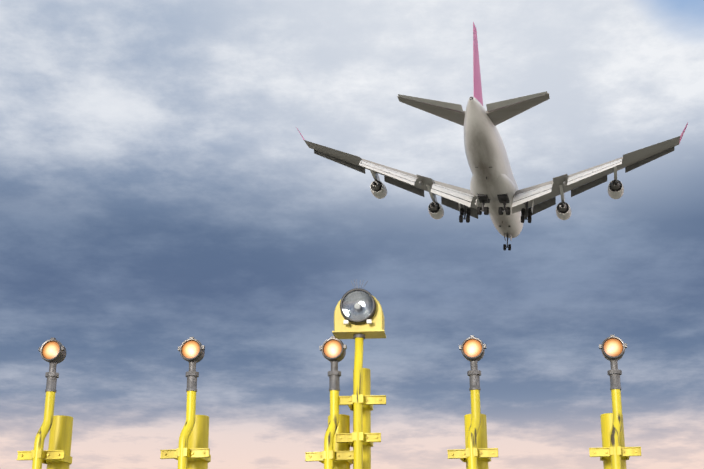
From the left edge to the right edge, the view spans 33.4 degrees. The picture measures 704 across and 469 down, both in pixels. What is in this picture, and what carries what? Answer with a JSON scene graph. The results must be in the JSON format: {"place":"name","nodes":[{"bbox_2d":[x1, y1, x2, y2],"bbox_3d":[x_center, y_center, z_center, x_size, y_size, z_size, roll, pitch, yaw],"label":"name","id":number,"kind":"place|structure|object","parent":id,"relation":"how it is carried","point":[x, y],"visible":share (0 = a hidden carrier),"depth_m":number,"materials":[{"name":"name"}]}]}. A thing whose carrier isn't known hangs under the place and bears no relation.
{"place":"outdoors","nodes":[
{"label":"outdoors","id":0,"kind":"place"},
{"bbox_2d":[0,0,703,468],"label":"sky","id":1,"kind":"structure","parent":0,"point":[161,188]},
{"bbox_2d":[296,22,687,250],"bbox_3d":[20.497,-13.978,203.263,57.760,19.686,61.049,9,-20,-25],"label":"aircraft","id":2,"kind":"object","parent":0,"point":[499,197],"visible":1,"depth_m":201.77,"materials":[{"name":"white paint"}]},
{"label":"ground","id":3,"kind":"structure","parent":0,"visible":0},
{"bbox_2d":[16,337,72,468],"bbox_3d":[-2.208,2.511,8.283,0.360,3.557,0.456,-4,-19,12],"label":"approach light","id":4,"kind":"object","parent":3,"relation":"on","point":[57,453],"visible":1,"depth_m":8.60,"materials":[{"name":"yellow metal"}]},
{"bbox_2d":[160,337,210,468],"bbox_3d":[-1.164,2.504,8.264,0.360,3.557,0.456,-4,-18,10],"label":"approach light","id":5,"kind":"object","parent":3,"relation":"on","point":[192,451],"visible":1,"depth_m":8.56,"materials":[{"name":"yellow metal"}]},
{"bbox_2d":[305,336,353,468],"bbox_3d":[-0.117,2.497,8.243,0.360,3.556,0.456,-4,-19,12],"label":"approach light","id":6,"kind":"object","parent":3,"relation":"on","point":[333,455],"visible":1,"depth_m":8.52,"materials":[{"name":"yellow metal"}]},
{"bbox_2d":[332,280,385,468],"bbox_3d":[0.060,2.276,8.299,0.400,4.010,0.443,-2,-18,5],"label":"approach light","id":7,"kind":"object","parent":3,"relation":"on","point":[358,316],"visible":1,"depth_m":8.65,"materials":[{"name":"yellow metal"}]},
{"bbox_2d":[447,335,497,468],"bbox_3d":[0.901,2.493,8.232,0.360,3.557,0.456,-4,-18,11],"label":"approach light","id":8,"kind":"object","parent":3,"relation":"on","point":[476,453],"visible":1,"depth_m":8.50,"materials":[{"name":"yellow metal"}]},
{"bbox_2d":[589,335,640,468],"bbox_3d":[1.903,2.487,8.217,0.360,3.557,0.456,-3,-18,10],"label":"approach light","id":9,"kind":"object","parent":3,"relation":"on","point":[613,452],"visible":1,"depth_m":8.48,"materials":[{"name":"yellow metal"}]}
]}

